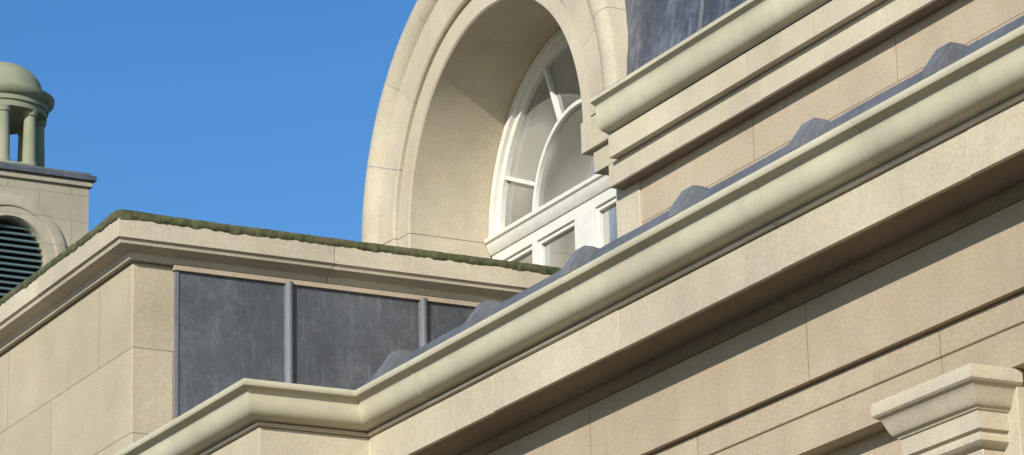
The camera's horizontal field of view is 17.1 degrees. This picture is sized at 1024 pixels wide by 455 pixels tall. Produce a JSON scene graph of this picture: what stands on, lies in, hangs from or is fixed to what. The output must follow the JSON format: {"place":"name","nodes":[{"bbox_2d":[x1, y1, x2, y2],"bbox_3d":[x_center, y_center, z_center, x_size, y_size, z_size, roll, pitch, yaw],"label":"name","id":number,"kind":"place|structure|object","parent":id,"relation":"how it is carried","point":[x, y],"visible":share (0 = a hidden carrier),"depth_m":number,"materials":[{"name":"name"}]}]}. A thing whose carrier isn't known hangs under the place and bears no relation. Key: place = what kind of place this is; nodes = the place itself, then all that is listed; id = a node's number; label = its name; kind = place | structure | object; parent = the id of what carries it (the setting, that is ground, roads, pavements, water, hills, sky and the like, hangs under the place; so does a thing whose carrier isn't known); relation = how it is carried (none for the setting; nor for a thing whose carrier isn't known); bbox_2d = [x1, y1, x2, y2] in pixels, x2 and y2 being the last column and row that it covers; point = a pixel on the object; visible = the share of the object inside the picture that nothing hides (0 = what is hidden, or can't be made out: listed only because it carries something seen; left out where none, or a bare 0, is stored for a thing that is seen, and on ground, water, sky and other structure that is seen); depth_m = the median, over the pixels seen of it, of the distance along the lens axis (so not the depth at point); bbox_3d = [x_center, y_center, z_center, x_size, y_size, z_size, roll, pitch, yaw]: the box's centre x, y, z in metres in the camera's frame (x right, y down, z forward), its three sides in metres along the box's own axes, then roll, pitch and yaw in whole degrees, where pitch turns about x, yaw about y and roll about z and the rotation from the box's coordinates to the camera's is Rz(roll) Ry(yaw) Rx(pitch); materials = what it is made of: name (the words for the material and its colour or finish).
{"place":"outdoors","nodes":[
{"label":"outdoors","id":0,"kind":"place"},
{"bbox_2d":[0,61,96,298],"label":"cupola tower","id":1,"kind":"structure","parent":0,"point":[44,213],"depth_m":55.60,"materials":[{"name":"stone"}]},
{"bbox_2d":[0,0,416,241],"label":"sky","id":2,"kind":"structure","parent":0,"point":[261,114],"materials":[{"name":"blue"}]},
{"bbox_3d":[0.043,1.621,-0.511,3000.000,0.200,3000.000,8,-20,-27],"label":"ground","id":3,"kind":"structure","parent":0,"visible":0},
{"bbox_2d":[826,430,901,454],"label":"wall","id":4,"kind":"structure","parent":3,"relation":"on","point":[885,442],"depth_m":17.38,"materials":[{"name":"stone"}]},
{"bbox_2d":[651,291,1023,454],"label":"architrave","id":5,"kind":"object","parent":4,"relation":"on","point":[829,414],"depth_m":17.34,"materials":[{"name":"stone"}]},
{"bbox_2d":[487,199,1023,454],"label":"frieze","id":6,"kind":"object","parent":5,"relation":"on","point":[977,266],"depth_m":17.73,"materials":[{"name":"stone"}]},
{"bbox_2d":[456,180,1023,454],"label":"cornice bed moulding","id":7,"kind":"object","parent":6,"relation":"on","point":[950,224],"visible":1,"depth_m":18.06,"materials":[{"name":"beige stone"}]},
{"bbox_2d":[413,152,1023,454],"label":"cornice soffit","id":8,"kind":"structure","parent":7,"relation":"on","point":[979,186],"depth_m":17.98,"materials":[{"name":"beige stone"}]},
{"bbox_2d":[210,100,1023,454],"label":"cornice corona","id":9,"kind":"object","parent":8,"relation":"on","point":[952,162],"visible":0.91,"depth_m":18.23,"materials":[{"name":"beige stone"}]},
{"bbox_2d":[199,92,1023,454],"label":"cornice fillet","id":10,"kind":"object","parent":9,"relation":"on","point":[965,126],"visible":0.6,"depth_m":18.49,"materials":[{"name":"beige stone"}]},
{"bbox_2d":[114,25,1023,454],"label":"cornice gutter moulding","id":11,"kind":"object","parent":10,"relation":"on","point":[960,91],"visible":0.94,"depth_m":18.54,"materials":[{"name":"beige stone"}]},
{"bbox_2d":[366,15,1023,383],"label":"lead gutter lining","id":12,"kind":"object","parent":11,"relation":"on","point":[875,100],"visible":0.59,"depth_m":17.80,"materials":[{"name":"grey metal"}]},
{"bbox_2d":[377,42,966,377],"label":"lead rolls","id":13,"kind":"object","parent":12,"relation":"on","point":[942,57],"visible":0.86,"depth_m":18.16,"materials":[{"name":"grey metal"}]},
{"bbox_2d":[967,448,1004,454],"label":"pilaster shafts","id":14,"kind":"object","parent":4,"relation":"attached to","point":[983,451],"visible":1,"depth_m":16.18,"materials":[{"name":"beige stone"}]},
{"bbox_2d":[871,363,1022,454],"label":"pilaster capitals","id":15,"kind":"object","parent":14,"relation":"on","point":[964,410],"visible":1,"depth_m":16.25,"materials":[{"name":"beige stone"}]},
{"bbox_2d":[1004,371,1023,454],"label":"pilaster backing","id":16,"kind":"object","parent":4,"relation":"attached to","point":[1015,435],"visible":0.27,"depth_m":16.17,"materials":[{"name":"beige stone"}]},
{"bbox_3d":[0.231,1.336,22.361,3.300,0.270,50.000,8,-20,-27],"label":"lead","id":17,"kind":"object","parent":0,"visible":0},
{"bbox_2d":[0,262,173,454],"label":"side block walls","id":18,"kind":"structure","parent":17,"relation":"on","point":[91,373],"depth_m":24.62,"materials":[{"name":"stone"}]},
{"bbox_2d":[0,218,550,355],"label":"parapet coping","id":19,"kind":"object","parent":18,"relation":"on","point":[109,251],"visible":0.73,"depth_m":24.88,"materials":[{"name":"stone"}]},
{"bbox_2d":[0,209,560,305],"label":"moss on parapet","id":20,"kind":"object","parent":19,"relation":"on","point":[111,218],"visible":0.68,"depth_m":24.87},
{"bbox_2d":[178,271,474,416],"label":"lead cladding panels","id":21,"kind":"object","parent":18,"relation":"attached to","point":[231,331],"visible":0.49,"depth_m":24.65,"materials":[{"name":"grey metal"}]},
{"bbox_2d":[173,270,427,419],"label":"lead cladding rolls","id":22,"kind":"object","parent":21,"relation":"attached to","point":[288,329],"visible":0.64,"depth_m":24.59,"materials":[{"name":"grey metal"}]},
{"bbox_2d":[172,264,479,307],"bbox_3d":[-1.064,0.472,25.064,3.070,0.037,0.043,8,-20,-27],"label":"lead cladding flashing","id":23,"kind":"object","parent":21,"relation":"attached to","point":[214,272],"visible":0.64,"depth_m":24.89,"materials":[{"name":"grey metal"}]},
{"bbox_2d":[640,0,1023,224],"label":"attic wall","id":24,"kind":"structure","parent":17,"relation":"on","point":[896,59],"depth_m":22.80,"materials":[{"name":"stone"}]},
{"bbox_2d":[581,115,641,238],"bbox_3d":[1.570,0.692,25.383,1.940,3.046,0.690,8,-20,-27],"label":"arch impost","id":25,"kind":"object","parent":24,"relation":"on","point":[594,140],"visible":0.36,"depth_m":25.28,"materials":[{"name":"stone"}]},
{"bbox_2d":[362,0,627,257],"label":"arch archivolt","id":26,"kind":"object","parent":25,"relation":"on","point":[458,69],"visible":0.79,"depth_m":28.30,"materials":[{"name":"stone"}]},
{"bbox_2d":[484,28,615,264],"bbox_3d":[0.592,-0.260,27.221,0.180,3.015,3.165,8,-20,-27],"label":"arched window frame","id":27,"kind":"object","parent":26,"relation":"in","point":[581,207],"visible":0.36,"depth_m":27.96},
{"bbox_2d":[505,45,616,268],"bbox_3d":[0.646,-0.214,27.197,0.015,2.910,3.100,8,-20,-27],"label":"arched window glass","id":28,"kind":"object","parent":27,"relation":"in","point":[568,165],"visible":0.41,"depth_m":27.89,"materials":[{"name":"grey glass"}]},
{"bbox_2d":[609,0,933,187],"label":"cornice band","id":29,"kind":"object","parent":24,"relation":"attached to","point":[862,28],"visible":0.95,"depth_m":23.31,"materials":[{"name":"stone"}]},
{"bbox_2d":[608,0,886,159],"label":"cornice corona","id":30,"kind":"object","parent":29,"relation":"on","point":[819,24],"visible":0.73,"depth_m":23.55,"materials":[{"name":"stone"}]},
{"bbox_2d":[590,0,831,134],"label":"cornice moulding","id":31,"kind":"object","parent":30,"relation":"on","point":[724,40],"visible":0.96,"depth_m":23.90,"materials":[{"name":"stone"}]},
{"bbox_2d":[598,0,746,93],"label":"lead mansard rolls","id":32,"kind":"object","parent":31,"relation":"on","point":[701,12],"visible":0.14,"depth_m":24.32,"materials":[{"name":"grey metal"}]},
{"bbox_2d":[625,0,745,74],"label":"lead mansard roof","id":33,"kind":"structure","parent":31,"relation":"on","point":[655,28],"depth_m":24.89,"materials":[{"name":"grey metal"}]},
{"bbox_2d":[611,0,954,189],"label":"cornice soffit","id":34,"kind":"structure","parent":24,"relation":"attached to","point":[930,8],"depth_m":23.15,"materials":[{"name":"stone"}]}
]}

